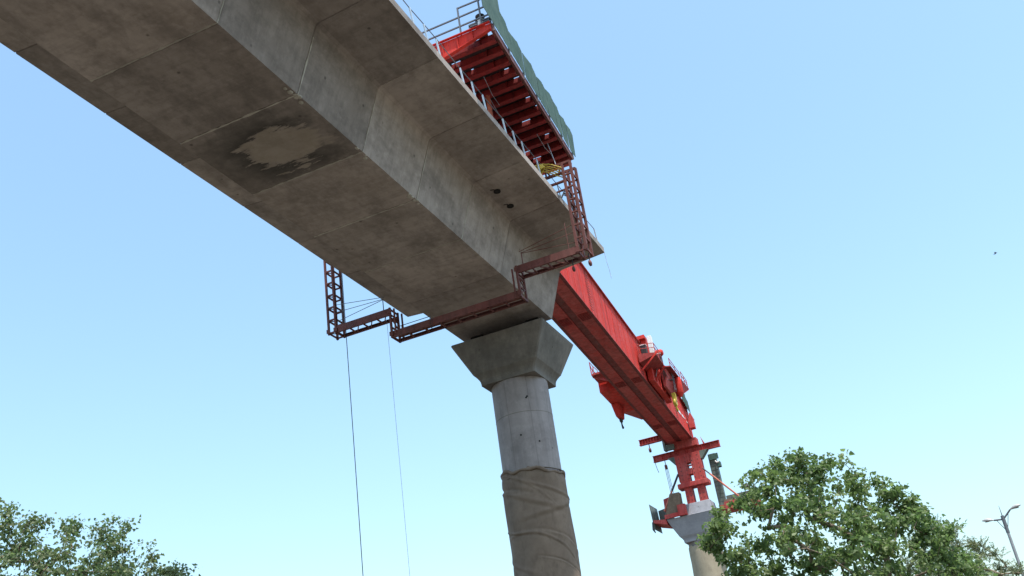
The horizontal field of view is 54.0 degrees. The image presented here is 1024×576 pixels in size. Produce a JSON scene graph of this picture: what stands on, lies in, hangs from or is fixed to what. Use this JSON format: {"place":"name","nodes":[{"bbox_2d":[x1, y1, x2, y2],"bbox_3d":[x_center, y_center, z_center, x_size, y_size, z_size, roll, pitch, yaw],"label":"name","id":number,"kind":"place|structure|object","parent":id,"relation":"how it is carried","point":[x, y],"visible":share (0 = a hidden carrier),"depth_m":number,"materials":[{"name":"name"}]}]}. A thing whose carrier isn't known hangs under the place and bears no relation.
{"place":"outdoors","nodes":[
{"label":"outdoors","id":0,"kind":"place"},
{"bbox_2d":[0,0,1023,575],"label":"sky","id":1,"kind":"structure","parent":0,"point":[807,206],"materials":[{"name":"blue"}]},
{"bbox_2d":[667,499,727,547],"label":"bridge pier","id":2,"kind":"structure","parent":0,"point":[687,528],"depth_m":68.54,"materials":[{"name":"concrete"}]},
{"bbox_2d":[649,497,687,533],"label":"work tray","id":3,"kind":"object","parent":2,"relation":"on","point":[658,524],"visible":0.87,"depth_m":69.39,"materials":[{"name":"red paint"}]},
{"bbox_2d":[666,492,682,514],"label":"formwork panel","id":4,"kind":"object","parent":3,"relation":"on","point":[674,500],"visible":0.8,"depth_m":69.38,"materials":[{"name":"brown wood"}]},
{"bbox_2d":[638,435,738,510],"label":"support tower","id":5,"kind":"structure","parent":2,"relation":"on","point":[684,454],"depth_m":70.34,"materials":[{"name":"red metal"}]},
{"bbox_2d":[664,459,673,492],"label":"chain hoist","id":6,"kind":"object","parent":5,"relation":"hanging from","point":[666,467],"visible":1,"depth_m":70.84,"materials":[{"name":"black metal"}]},
{"bbox_2d":[689,542,726,575],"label":"hessian wrap","id":7,"kind":"object","parent":2,"relation":"attached to","point":[704,563],"visible":0.66,"depth_m":67.55,"materials":[{"name":"beige fabric"}]},
{"bbox_2d":[708,453,725,504],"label":"ladder shaft","id":8,"kind":"object","parent":2,"relation":"on","point":[715,465],"visible":0.91,"depth_m":70.31,"materials":[{"name":"grey paint"}]},
{"bbox_2d":[720,484,759,513],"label":"work tray","id":9,"kind":"object","parent":2,"relation":"attached to","point":[729,498],"visible":0.37,"depth_m":68.40,"materials":[{"name":"red paint"}]},
{"label":"ground","id":10,"kind":"structure","parent":0,"visible":0},
{"bbox_2d":[0,497,200,575],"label":"broadleaf tree","id":11,"kind":"object","parent":10,"relation":"on","point":[99,565],"visible":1,"depth_m":27.24,"materials":[{"name":"green plant"}]},
{"bbox_2d":[451,317,572,470],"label":"bridge pier","id":12,"kind":"structure","parent":10,"relation":"on","point":[516,371],"depth_m":36.36,"materials":[{"name":"concrete"}]},
{"bbox_2d":[0,0,604,341],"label":"viaduct deck","id":13,"kind":"structure","parent":12,"relation":"on","point":[371,146],"depth_m":26.70,"materials":[{"name":"concrete"}]},
{"bbox_2d":[323,143,593,342],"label":"suspended platform","id":14,"kind":"structure","parent":13,"relation":"hanging from","point":[441,320],"depth_m":33.81,"materials":[{"name":"red paint"}]},
{"bbox_2d":[342,277,362,573],"bbox_3d":[-4.955,7.741,32.672,0.029,19.580,0.026,-18,-28,18],"label":"hanging rope","id":15,"kind":"object","parent":14,"relation":"hanging from","point":[353,433],"visible":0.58,"depth_m":34.02,"materials":[{"name":"fabric"}]},
{"bbox_2d":[387,327,409,573],"bbox_3d":[-3.239,8.486,31.410,0.016,16.680,0.012,-18,-28,18],"label":"hanging rope","id":16,"kind":"object","parent":14,"relation":"hanging from","point":[398,451],"visible":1,"depth_m":32.90,"materials":[{"name":"fabric"}]},
{"bbox_2d":[403,0,597,239],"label":"edge railing","id":17,"kind":"object","parent":13,"relation":"on","point":[472,84],"visible":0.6,"depth_m":29.43,"materials":[{"name":"metal"}]},
{"bbox_2d":[535,164,562,177],"bbox_3d":[1.293,-3.804,33.674,1.081,0.929,0.467,-3,-27,-12],"label":"yellow hose","id":18,"kind":"object","parent":13,"relation":"on","point":[542,167],"visible":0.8,"depth_m":33.91,"materials":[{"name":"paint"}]},
{"bbox_2d":[422,0,695,444],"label":"launching girder","id":19,"kind":"object","parent":13,"relation":"on","point":[589,321],"visible":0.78,"depth_m":35.91,"materials":[{"name":"red metal"}]},
{"bbox_2d":[475,13,487,38],"bbox_3d":[-0.964,-7.854,30.115,0.400,0.750,0.292,-18,-28,18],"label":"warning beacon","id":20,"kind":"object","parent":19,"relation":"on","point":[477,16],"visible":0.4,"depth_m":30.08,"materials":[{"name":"white metal"}]},
{"bbox_2d":[589,334,688,428],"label":"hoist trolley","id":21,"kind":"object","parent":19,"relation":"on","point":[667,382],"visible":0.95,"depth_m":61.28,"materials":[{"name":"red metal"}]},
{"bbox_2d":[561,191,578,217],"bbox_3d":[2.097,-3.072,35.296,0.385,0.832,1.638,-22,-29,25],"label":"power cable","id":22,"kind":"object","parent":13,"relation":"on","point":[570,200],"visible":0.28,"depth_m":35.19,"materials":[{"name":"black metal"}]},
{"bbox_2d":[500,465,580,575],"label":"hessian wrap","id":23,"kind":"object","parent":12,"relation":"attached to","point":[541,532],"visible":1,"depth_m":34.23,"materials":[{"name":"grey fabric"}]},
{"bbox_2d":[695,446,997,575],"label":"fig tree","id":24,"kind":"object","parent":10,"relation":"on","point":[882,545],"visible":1,"depth_m":25.93,"materials":[{"name":"green plant"}]},
{"bbox_2d":[892,516,1023,575],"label":"acacia tree","id":25,"kind":"object","parent":10,"relation":"on","point":[978,545],"visible":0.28,"depth_m":35.32,"materials":[{"name":"green plant"}]},
{"bbox_2d":[982,504,1023,575],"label":"street lamp","id":26,"kind":"object","parent":10,"relation":"on","point":[1003,517],"visible":1,"depth_m":51.35,"materials":[{"name":"grey metal"}]}
]}

